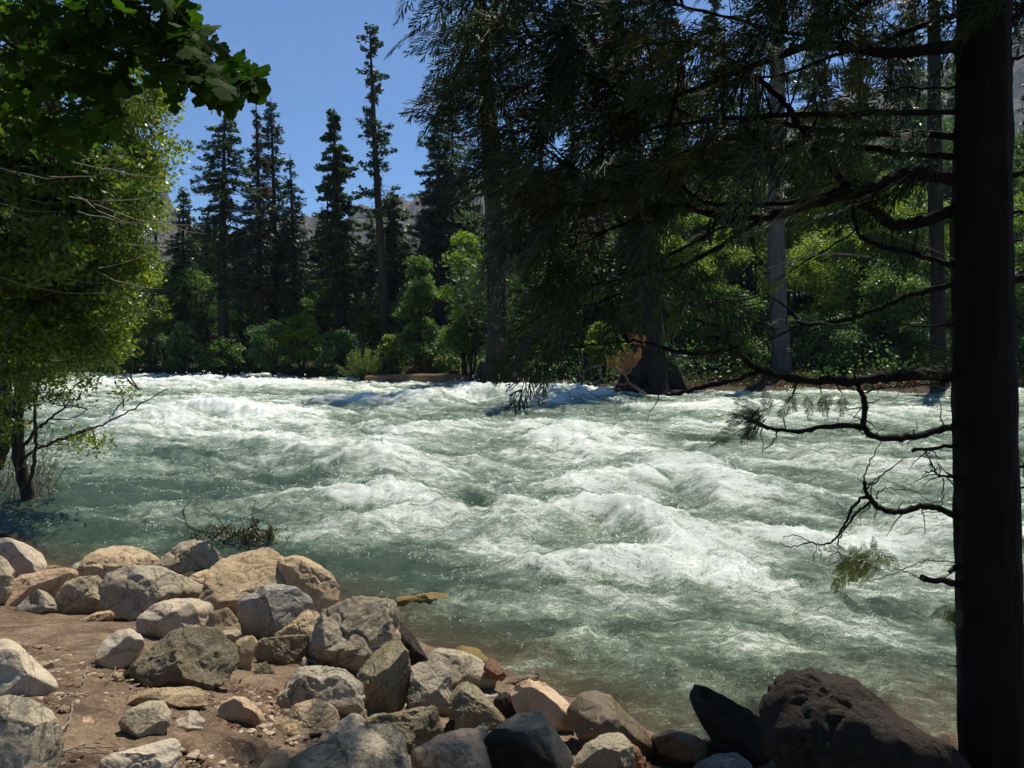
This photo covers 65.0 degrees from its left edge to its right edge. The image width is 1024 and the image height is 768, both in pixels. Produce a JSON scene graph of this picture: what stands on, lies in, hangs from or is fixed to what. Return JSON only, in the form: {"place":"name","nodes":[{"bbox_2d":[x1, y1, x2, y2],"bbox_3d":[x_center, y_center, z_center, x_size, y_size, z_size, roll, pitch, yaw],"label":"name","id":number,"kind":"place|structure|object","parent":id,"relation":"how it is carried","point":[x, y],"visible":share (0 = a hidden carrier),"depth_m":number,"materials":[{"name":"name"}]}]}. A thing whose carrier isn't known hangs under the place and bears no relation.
{"place":"outdoors","nodes":[
{"label":"outdoors","id":0,"kind":"place"},
{"bbox_2d":[0,0,270,170],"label":"maple bough","id":1,"kind":"object","parent":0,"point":[87,37],"visible":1,"depth_m":3.12,"materials":[{"name":"green plant"}]},
{"bbox_2d":[15,641,493,767],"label":"gravel","id":2,"kind":"structure","parent":0,"point":[196,754],"depth_m":4.37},
{"bbox_2d":[0,372,1023,740],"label":"river","id":3,"kind":"structure","parent":0,"point":[738,648],"depth_m":11.39,"materials":[{"name":"liquid"}]},
{"bbox_2d":[0,406,109,505],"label":"brushwood","id":4,"kind":"object","parent":3,"relation":"on","point":[12,476],"visible":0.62,"depth_m":13.45,"materials":[{"name":"brown wood"}]},
{"bbox_2d":[172,500,289,545],"bbox_3d":[-3.540,1.798,10.217,1.491,0.703,0.429,0,3,0],"label":"drowned branch","id":5,"kind":"object","parent":3,"relation":"in","point":[252,535],"visible":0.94,"depth_m":10.16,"materials":[{"name":"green plant"}]},
{"bbox_2d":[1,369,1023,708],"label":"spray","id":6,"kind":"object","parent":3,"relation":"on","point":[543,483],"visible":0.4,"depth_m":13.14,"materials":[{"name":"white"}]},
{"bbox_2d":[0,344,1023,767],"bbox_3d":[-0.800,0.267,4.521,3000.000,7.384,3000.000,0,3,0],"label":"ground","id":7,"kind":"structure","parent":0,"point":[54,630],"depth_m":4.97,"materials":[{"name":"soil"}]},
{"bbox_2d":[0,537,46,578],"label":"boulder","id":8,"kind":"object","parent":7,"relation":"on","point":[21,558],"visible":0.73,"depth_m":8.62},
{"bbox_2d":[0,639,57,695],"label":"boulder","id":9,"kind":"object","parent":7,"relation":"on","point":[22,671],"visible":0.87,"depth_m":3.86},
{"bbox_2d":[0,694,64,767],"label":"boulder","id":10,"kind":"object","parent":7,"relation":"on","point":[31,734],"visible":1,"depth_m":2.96,"materials":[{"name":"stone"}]},
{"bbox_2d":[15,589,60,613],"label":"boulder","id":11,"kind":"object","parent":7,"relation":"on","point":[37,601],"visible":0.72,"depth_m":7.32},
{"bbox_2d":[5,567,78,605],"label":"boulder","id":12,"kind":"object","parent":7,"relation":"on","point":[51,582],"visible":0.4,"depth_m":7.62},
{"bbox_2d":[54,575,106,613],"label":"boulder","id":13,"kind":"object","parent":7,"relation":"on","point":[79,594],"visible":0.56,"depth_m":7.50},
{"bbox_2d":[0,0,204,500],"bbox_3d":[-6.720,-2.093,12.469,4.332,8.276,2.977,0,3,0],"label":"riverside tree","id":14,"kind":"object","parent":7,"relation":"on","point":[78,347],"visible":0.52,"depth_m":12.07,"materials":[{"name":"green plant"}]},
{"bbox_2d":[77,545,161,579],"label":"boulder","id":15,"kind":"object","parent":7,"relation":"on","point":[101,563],"visible":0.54,"depth_m":8.41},
{"bbox_2d":[94,628,144,668],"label":"boulder","id":16,"kind":"object","parent":7,"relation":"on","point":[120,649],"visible":0.88,"depth_m":5.08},
{"bbox_2d":[112,340,159,373],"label":"leafy bush","id":17,"kind":"object","parent":7,"relation":"on","point":[128,362],"visible":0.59,"depth_m":59.62,"materials":[{"name":"green plant"}]},
{"bbox_2d":[98,738,180,767],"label":"boulder","id":18,"kind":"object","parent":7,"relation":"on","point":[165,753],"visible":1,"depth_m":3.17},
{"bbox_2d":[118,700,171,738],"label":"boulder","id":19,"kind":"object","parent":7,"relation":"on","point":[145,719],"visible":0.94,"depth_m":3.71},
{"bbox_2d":[98,564,202,620],"bbox_3d":[-3.366,1.950,7.630,0.585,0.547,0.922,2,3,26],"label":"boulder","id":20,"kind":"object","parent":7,"relation":"on","point":[131,593],"visible":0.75,"depth_m":7.37,"materials":[{"name":"stone"}]},
{"bbox_2d":[126,294,176,372],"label":"broadleaf tree","id":21,"kind":"object","parent":7,"relation":"on","point":[151,318],"visible":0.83,"depth_m":59.61,"materials":[{"name":"green plant"}]},
{"bbox_2d":[130,258,191,365],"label":"broadleaf tree","id":22,"kind":"object","parent":7,"relation":"on","point":[165,274],"visible":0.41,"depth_m":63.33,"materials":[{"name":"green plant"}]},
{"bbox_2d":[125,686,208,708],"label":"boulder","id":23,"kind":"object","parent":7,"relation":"on","point":[191,697],"visible":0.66,"depth_m":4.34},
{"bbox_2d":[136,598,213,638],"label":"boulder","id":24,"kind":"object","parent":7,"relation":"on","point":[161,619],"visible":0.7,"depth_m":6.67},
{"bbox_2d":[154,320,204,373],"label":"leafy bush","id":25,"kind":"object","parent":7,"relation":"on","point":[182,347],"visible":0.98,"depth_m":58.35,"materials":[{"name":"green plant"}]},
{"bbox_2d":[154,186,209,362],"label":"conifer tree","id":26,"kind":"object","parent":7,"relation":"on","point":[182,215],"visible":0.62,"depth_m":63.21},
{"bbox_2d":[130,626,239,690],"bbox_3d":[-2.015,1.729,5.003,0.617,0.435,0.352,-3,4,-44],"label":"boulder","id":27,"kind":"object","parent":7,"relation":"on","point":[207,658],"visible":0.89,"depth_m":4.93,"materials":[{"name":"stone"}]},
{"bbox_2d":[163,263,217,365],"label":"broadleaf tree","id":28,"kind":"object","parent":7,"relation":"on","point":[202,319],"visible":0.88,"depth_m":62.49,"materials":[{"name":"green plant"}]},
{"bbox_2d":[160,539,221,573],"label":"boulder","id":29,"kind":"object","parent":7,"relation":"on","point":[189,555],"visible":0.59,"depth_m":9.16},
{"bbox_2d":[191,335,246,376],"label":"leafy bush","id":30,"kind":"object","parent":7,"relation":"on","point":[213,362],"visible":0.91,"depth_m":56.59,"materials":[{"name":"green plant"}]},
{"bbox_2d":[204,608,241,636],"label":"boulder","id":31,"kind":"object","parent":7,"relation":"on","point":[223,619],"visible":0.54,"depth_m":6.67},
{"bbox_2d":[188,113,261,374],"bbox_3d":[-21.206,-10.296,59.530,5.378,19.641,5.332,-2,4,-37],"label":"conifer tree","id":32,"kind":"object","parent":7,"relation":"on","point":[222,191],"visible":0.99,"depth_m":58.97,"materials":[{"name":"plant"}]},
{"bbox_2d":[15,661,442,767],"bbox_3d":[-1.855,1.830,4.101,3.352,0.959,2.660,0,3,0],"label":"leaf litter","id":33,"kind":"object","parent":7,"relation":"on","point":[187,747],"visible":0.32,"depth_m":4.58,"materials":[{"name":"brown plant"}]},
{"bbox_2d":[203,292,274,355],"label":"broadleaf tree","id":34,"kind":"object","parent":7,"relation":"on","point":[236,315],"visible":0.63,"depth_m":63.37,"materials":[{"name":"green plant"}]},
{"bbox_2d":[215,696,262,725],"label":"boulder","id":35,"kind":"object","parent":7,"relation":"on","point":[242,709],"visible":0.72,"depth_m":4.34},
{"bbox_2d":[198,547,285,615],"bbox_3d":[-2.521,1.950,7.687,0.662,0.632,1.035,2,4,36],"label":"boulder","id":36,"kind":"object","parent":7,"relation":"on","point":[231,581],"visible":0.69,"depth_m":7.55,"materials":[{"name":"stone"}]},
{"bbox_2d":[232,105,286,365],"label":"conifer tree","id":37,"kind":"object","parent":7,"relation":"on","point":[261,288],"visible":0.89,"depth_m":61.17,"materials":[{"name":"plant"}]},
{"bbox_2d":[242,97,303,353],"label":"conifer tree","id":38,"kind":"object","parent":7,"relation":"on","point":[273,217],"visible":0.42,"depth_m":65.03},
{"bbox_2d":[236,583,312,637],"bbox_3d":[-2.043,1.995,6.954,0.644,0.488,0.340,-1,3,-20],"label":"boulder","id":39,"kind":"object","parent":7,"relation":"on","point":[268,610],"visible":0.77,"depth_m":6.86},
{"bbox_2d":[243,318,306,375],"bbox_3d":[-16.787,-2.448,56.976,4.538,4.565,3.739,0,3,0],"label":"leafy bush","id":40,"kind":"object","parent":7,"relation":"on","point":[260,341],"visible":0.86,"depth_m":56.72,"materials":[{"name":"green plant"}]},
{"bbox_2d":[254,634,309,663],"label":"boulder","id":41,"kind":"object","parent":7,"relation":"on","point":[287,649],"visible":0.75,"depth_m":6.11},
{"bbox_2d":[269,156,319,362],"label":"conifer tree","id":42,"kind":"object","parent":7,"relation":"on","point":[292,232],"visible":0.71,"depth_m":63.32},
{"bbox_2d":[272,609,319,636],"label":"boulder","id":43,"kind":"object","parent":7,"relation":"on","point":[302,623],"visible":0.52,"depth_m":6.84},
{"bbox_2d":[273,312,327,377],"bbox_3d":[-14.773,-2.703,56.400,3.777,4.884,3.449,1,3,16],"label":"leafy bush","id":44,"kind":"object","parent":7,"relation":"on","point":[304,351],"visible":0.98,"depth_m":56.14,"materials":[{"name":"green plant"}]},
{"bbox_2d":[277,555,339,613],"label":"boulder","id":45,"kind":"object","parent":7,"relation":"on","point":[317,583],"visible":0.68,"depth_m":7.68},
{"bbox_2d":[277,699,339,736],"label":"boulder","id":46,"kind":"object","parent":7,"relation":"on","point":[313,717],"visible":0.81,"depth_m":4.57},
{"bbox_2d":[277,665,365,717],"bbox_3d":[-1.206,1.985,5.107,0.539,0.346,0.296,0,3,0],"label":"boulder","id":47,"kind":"object","parent":7,"relation":"on","point":[341,690],"visible":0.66,"depth_m":5.04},
{"bbox_2d":[299,279,348,365],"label":"broadleaf tree","id":48,"kind":"object","parent":7,"relation":"on","point":[316,311],"visible":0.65,"depth_m":60.41,"materials":[{"name":"green plant"}]},
{"bbox_2d":[301,108,371,366],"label":"conifer tree","id":49,"kind":"object","parent":7,"relation":"on","point":[335,231],"visible":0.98,"depth_m":59.06,"materials":[{"name":"plant"}]},
{"bbox_2d":[312,327,365,377],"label":"leafy bush","id":50,"kind":"object","parent":7,"relation":"on","point":[343,337],"visible":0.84,"depth_m":54.40,"materials":[{"name":"green plant"}]},
{"bbox_2d":[288,724,411,767],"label":"boulder","id":51,"kind":"object","parent":7,"relation":"on","point":[375,746],"visible":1,"depth_m":3.76,"materials":[{"name":"stone"}]},
{"bbox_2d":[308,595,400,673],"bbox_3d":[-1.236,1.970,6.280,0.717,0.613,0.554,0,3,0],"label":"boulder","id":52,"kind":"object","parent":7,"relation":"on","point":[351,634],"visible":0.79,"depth_m":6.16,"materials":[{"name":"stone"}]},
{"bbox_2d":[325,348,394,380],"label":"willow bush","id":53,"kind":"object","parent":7,"relation":"on","point":[359,368],"visible":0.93,"depth_m":50.38,"materials":[{"name":"green plant"}]},
{"bbox_2d":[340,293,401,359],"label":"broadleaf tree","id":54,"kind":"object","parent":7,"relation":"on","point":[372,328],"visible":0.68,"depth_m":59.33,"materials":[{"name":"green plant"}]},
{"bbox_2d":[356,218,389,359],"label":"conifer tree","id":55,"kind":"object","parent":7,"relation":"on","point":[372,236],"visible":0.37,"depth_m":66.35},
{"bbox_2d":[351,22,397,355],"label":"conifer tree","id":56,"kind":"object","parent":7,"relation":"on","point":[372,131],"visible":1,"depth_m":56.99,"materials":[{"name":"plant"}]},
{"bbox_2d":[356,640,410,712],"bbox_3d":[-0.871,2.021,5.478,0.272,0.462,0.353,3,4,41],"label":"boulder","id":57,"kind":"object","parent":7,"relation":"on","point":[383,675],"visible":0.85,"depth_m":5.40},
{"bbox_2d":[374,333,405,373],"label":"leafy bush","id":58,"kind":"object","parent":7,"relation":"on","point":[391,348],"visible":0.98,"depth_m":51.75,"materials":[{"name":"green plant"}]},
{"bbox_2d":[364,184,418,351],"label":"conifer tree","id":59,"kind":"object","parent":7,"relation":"on","point":[393,226],"visible":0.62,"depth_m":62.38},
{"bbox_2d":[365,705,443,753],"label":"boulder","id":60,"kind":"object","parent":7,"relation":"on","point":[417,726],"visible":0.59,"depth_m":4.78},
{"bbox_2d":[391,255,439,371],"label":"broadleaf tree","id":61,"kind":"object","parent":7,"relation":"on","point":[414,300],"visible":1,"depth_m":51.20,"materials":[{"name":"green plant"}]},
{"bbox_2d":[364,373,468,382],"bbox_3d":[-5.510,-0.328,48.732,7.225,0.672,0.684,1,3,11],"label":"fallen log","id":62,"kind":"object","parent":7,"relation":"on","point":[442,377],"visible":0.67,"depth_m":48.51,"materials":[{"name":"brown wood"}]},
{"bbox_2d":[393,316,449,370],"bbox_3d":[-5.508,-2.566,51.815,4.283,3.672,3.844,0,3,0],"label":"leafy bush","id":63,"kind":"object","parent":7,"relation":"on","point":[425,348],"visible":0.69,"depth_m":51.55,"materials":[{"name":"green plant"}]},
{"bbox_2d":[405,659,451,715],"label":"boulder","id":64,"kind":"object","parent":7,"relation":"on","point":[430,682],"visible":0.79,"depth_m":5.43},
{"bbox_2d":[402,117,475,355],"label":"conifer tree","id":65,"kind":"object","parent":7,"relation":"on","point":[429,228],"visible":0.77,"depth_m":60.83,"materials":[{"name":"plant"}]},
{"bbox_2d":[410,728,491,767],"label":"boulder","id":66,"kind":"object","parent":7,"relation":"on","point":[462,748],"visible":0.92,"depth_m":4.28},
{"bbox_2d":[430,119,481,357],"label":"conifer tree","id":67,"kind":"object","parent":7,"relation":"on","point":[464,227],"visible":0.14,"depth_m":64.01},
{"bbox_2d":[434,230,487,381],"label":"broadleaf tree","id":68,"kind":"object","parent":7,"relation":"on","point":[463,237],"visible":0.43,"depth_m":46.45,"materials":[{"name":"green plant"}]},
{"bbox_2d":[436,308,486,375],"bbox_3d":[-2.850,-2.415,47.809,3.697,5.030,3.647,0,3,0],"label":"leafy bush","id":69,"kind":"object","parent":7,"relation":"on","point":[452,338],"visible":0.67,"depth_m":47.45,"materials":[{"name":"green plant"}]},
{"bbox_2d":[427,647,496,688],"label":"boulder","id":70,"kind":"object","parent":7,"relation":"on","point":[462,666],"visible":0.57,"depth_m":5.96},
{"bbox_2d":[448,681,505,729],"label":"boulder","id":71,"kind":"object","parent":7,"relation":"on","point":[471,705],"visible":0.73,"depth_m":5.12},
{"bbox_2d":[415,0,559,382],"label":"conifer","id":72,"kind":"object","parent":7,"relation":"on","point":[495,305],"visible":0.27,"depth_m":40.89,"materials":[{"name":"plant"}]},
{"bbox_2d":[0,335,1023,388],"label":"undergrowth","id":73,"kind":"object","parent":7,"relation":"on","point":[689,365],"visible":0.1,"depth_m":46.03,"materials":[{"name":"green plant"}]},
{"bbox_2d":[484,728,555,767],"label":"boulder","id":74,"kind":"object","parent":7,"relation":"on","point":[507,748],"visible":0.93,"depth_m":4.34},
{"bbox_2d":[496,712,573,767],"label":"boulder","id":75,"kind":"object","parent":7,"relation":"on","point":[538,726],"visible":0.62,"depth_m":4.61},
{"bbox_2d":[509,679,573,731],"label":"boulder","id":76,"kind":"object","parent":7,"relation":"on","point":[544,698],"visible":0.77,"depth_m":5.28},
{"bbox_2d":[541,236,628,370],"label":"broadleaf tree","id":77,"kind":"object","parent":7,"relation":"on","point":[590,316],"visible":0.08,"depth_m":49.74,"materials":[{"name":"green plant"}]},
{"bbox_2d":[582,321,625,374],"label":"leafy bush","id":78,"kind":"object","parent":7,"relation":"on","point":[589,349],"visible":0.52,"depth_m":45.71,"materials":[{"name":"green plant"}]},
{"bbox_2d":[572,732,635,767],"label":"boulder","id":79,"kind":"object","parent":7,"relation":"on","point":[611,750],"visible":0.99,"depth_m":4.68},
{"bbox_2d":[567,690,658,760],"bbox_3d":[0.622,2.183,5.055,0.499,0.494,0.451,-2,4,-37],"label":"boulder","id":80,"kind":"object","parent":7,"relation":"on","point":[592,715],"visible":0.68,"depth_m":4.95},
{"bbox_2d":[533,3,727,392],"bbox_3d":[6.104,-10.155,39.259,11.301,22.484,9.119,0,3,0],"label":"conifer","id":81,"kind":"object","parent":7,"relation":"on","point":[652,371],"visible":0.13,"depth_m":38.62,"materials":[{"name":"black plant"}]},
{"bbox_2d":[651,728,707,765],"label":"boulder","id":82,"kind":"object","parent":7,"relation":"on","point":[676,747],"visible":0.94,"depth_m":4.91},
{"bbox_2d":[384,0,1023,767],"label":"incense cedar","id":83,"kind":"object","parent":7,"relation":"on","point":[986,516],"visible":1,"depth_m":3.86,"materials":[{"name":"green plant"}]},
{"bbox_2d":[657,213,756,372],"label":"broadleaf tree","id":84,"kind":"object","parent":7,"relation":"on","point":[708,258],"visible":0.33,"depth_m":49.17,"materials":[{"name":"green plant"}]},
{"bbox_2d":[683,239,742,372],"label":"broadleaf tree","id":85,"kind":"object","parent":7,"relation":"on","point":[718,275],"visible":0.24,"depth_m":52.74,"materials":[{"name":"green plant"}]},
{"bbox_2d":[679,0,754,368],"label":"conifer tree","id":86,"kind":"object","parent":7,"relation":"on","point":[716,6],"visible":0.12,"depth_m":58.83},
{"bbox_2d":[671,284,768,377],"bbox_3d":[12.254,-3.017,47.942,5.178,5.688,5.622,-1,3,-18],"label":"leafy bush","id":87,"kind":"object","parent":7,"relation":"on","point":[702,332],"visible":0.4,"depth_m":47.21,"materials":[{"name":"green plant"}]},
{"bbox_2d":[693,752,751,767],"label":"boulder","id":88,"kind":"object","parent":7,"relation":"on","point":[728,760],"visible":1,"depth_m":4.78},
{"bbox_2d":[689,684,769,767],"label":"boulder","id":89,"kind":"object","parent":7,"relation":"on","point":[725,720],"visible":0.84,"depth_m":4.97,"materials":[{"name":"stone"}]},
{"bbox_2d":[700,168,807,339],"bbox_3d":[16.403,-8.011,56.002,7.684,14.284,7.308,0,3,0],"label":"broadleaf tree","id":90,"kind":"object","parent":7,"relation":"on","point":[749,267],"visible":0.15,"depth_m":55.45,"materials":[{"name":"green plant"}]},
{"bbox_2d":[732,66,790,359],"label":"conifer tree","id":91,"kind":"object","parent":7,"relation":"on","point":[743,285],"visible":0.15,"depth_m":69.19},
{"bbox_2d":[721,10,824,374],"bbox_3d":[14.958,-12.447,45.066,6.618,24.279,7.710,0,3,0],"label":"conifer","id":92,"kind":"object","parent":7,"relation":"on","point":[777,250],"visible":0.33,"depth_m":45.38,"materials":[{"name":"grey plant"}]},
{"bbox_2d":[734,211,850,353],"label":"broadleaf tree","id":93,"kind":"object","parent":7,"relation":"on","point":[789,241],"visible":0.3,"depth_m":57.41,"materials":[{"name":"green plant"}]},
{"bbox_2d":[757,309,872,375],"bbox_3d":[17.574,-2.207,46.767,6.036,4.228,6.152,0,3,0],"label":"leafy bush","id":94,"kind":"object","parent":7,"relation":"on","point":[827,339],"visible":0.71,"depth_m":46.14,"materials":[{"name":"green plant"}]},
{"bbox_2d":[612,366,1023,390],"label":"bank debris","id":95,"kind":"object","parent":7,"relation":"on","point":[815,376],"visible":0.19,"depth_m":42.64,"materials":[{"name":"brown plant"}]},
{"bbox_2d":[784,0,852,360],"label":"conifer tree","id":96,"kind":"object","parent":7,"relation":"on","point":[802,298],"visible":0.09,"depth_m":62.74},
{"bbox_2d":[785,223,870,372],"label":"broadleaf tree","id":97,"kind":"object","parent":7,"relation":"on","point":[808,270],"visible":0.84,"depth_m":49.22,"materials":[{"name":"green plant"}]},
{"bbox_2d":[821,26,896,371],"bbox_3d":[25.028,-13.166,57.326,5.761,25.257,5.748,0,3,0],"label":"conifer tree","id":98,"kind":"object","parent":7,"relation":"on","point":[867,93],"visible":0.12,"depth_m":56.91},
{"bbox_2d":[804,150,916,368],"bbox_3d":[24.182,-8.344,55.753,7.194,15.462,7.747,2,4,29],"label":"broadleaf tree","id":99,"kind":"object","parent":7,"relation":"on","point":[878,176],"visible":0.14,"depth_m":54.50,"materials":[{"name":"green plant"}]},
{"bbox_2d":[759,668,970,767],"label":"boulder","id":100,"kind":"object","parent":7,"relation":"on","point":[811,718],"visible":1,"depth_m":3.95,"materials":[{"name":"stone"}]},
{"bbox_2d":[813,213,947,346],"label":"broadleaf tree","id":101,"kind":"object","parent":7,"relation":"on","point":[893,254],"visible":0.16,"depth_m":53.29,"materials":[{"name":"green plant"}]},
{"bbox_2d":[837,254,930,371],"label":"broadleaf tree","id":102,"kind":"object","parent":7,"relation":"on","point":[910,284],"visible":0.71,"depth_m":47.34,"materials":[{"name":"green plant"}]},
{"bbox_2d":[842,185,950,369],"bbox_3d":[25.070,-6.841,51.880,7.664,13.021,7.761,2,4,36],"label":"broadleaf tree","id":103,"kind":"object","parent":7,"relation":"on","point":[902,212],"visible":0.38,"depth_m":51.19,"materials":[{"name":"green plant"}]},
{"bbox_2d":[861,319,951,368],"bbox_3d":[23.152,-1.898,46.128,5.852,3.825,5.185,2,4,34],"label":"leafy bush","id":104,"kind":"object","parent":7,"relation":"on","point":[906,349],"visible":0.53,"depth_m":45.67,"materials":[{"name":"green plant"}]},
{"bbox_2d":[865,104,954,312],"bbox_3d":[29.087,-10.655,59.228,8.776,19.595,8.647,0,3,0],"label":"broadleaf tree","id":105,"kind":"object","parent":7,"relation":"on","point":[890,141],"visible":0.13,"depth_m":58.15,"materials":[{"name":"green plant"}]},
{"bbox_2d":[875,1,950,350],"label":"conifer tree","id":106,"kind":"object","parent":7,"relation":"on","point":[908,35],"visible":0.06,"depth_m":60.63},
{"bbox_2d":[922,33,955,348],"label":"conifer tree","id":107,"kind":"object","parent":7,"relation":"on","point":[948,196],"visible":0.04,"depth_m":65.17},
{"bbox_2d":[863,0,1023,387],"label":"conifer","id":108,"kind":"object","parent":7,"relation":"on","point":[936,231],"visible":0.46,"depth_m":41.36,"materials":[{"name":"black plant"}]},
{"bbox_2d":[901,230,1023,343],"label":"broadleaf tree","id":109,"kind":"object","parent":7,"relation":"on","point":[1018,293],"visible":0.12,"depth_m":46.67,"materials":[{"name":"green plant"}]},
{"bbox_2d":[0,0,1023,233],"label":"sky","id":110,"kind":"structure","parent":0,"point":[311,49],"materials":[{"name":"blue"}]},
{"bbox_2d":[132,33,1023,308],"bbox_3d":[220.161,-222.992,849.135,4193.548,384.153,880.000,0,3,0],"label":"hills","id":111,"kind":"structure","parent":0,"point":[1018,93],"depth_m":741.79,"materials":[{"name":"stone"}]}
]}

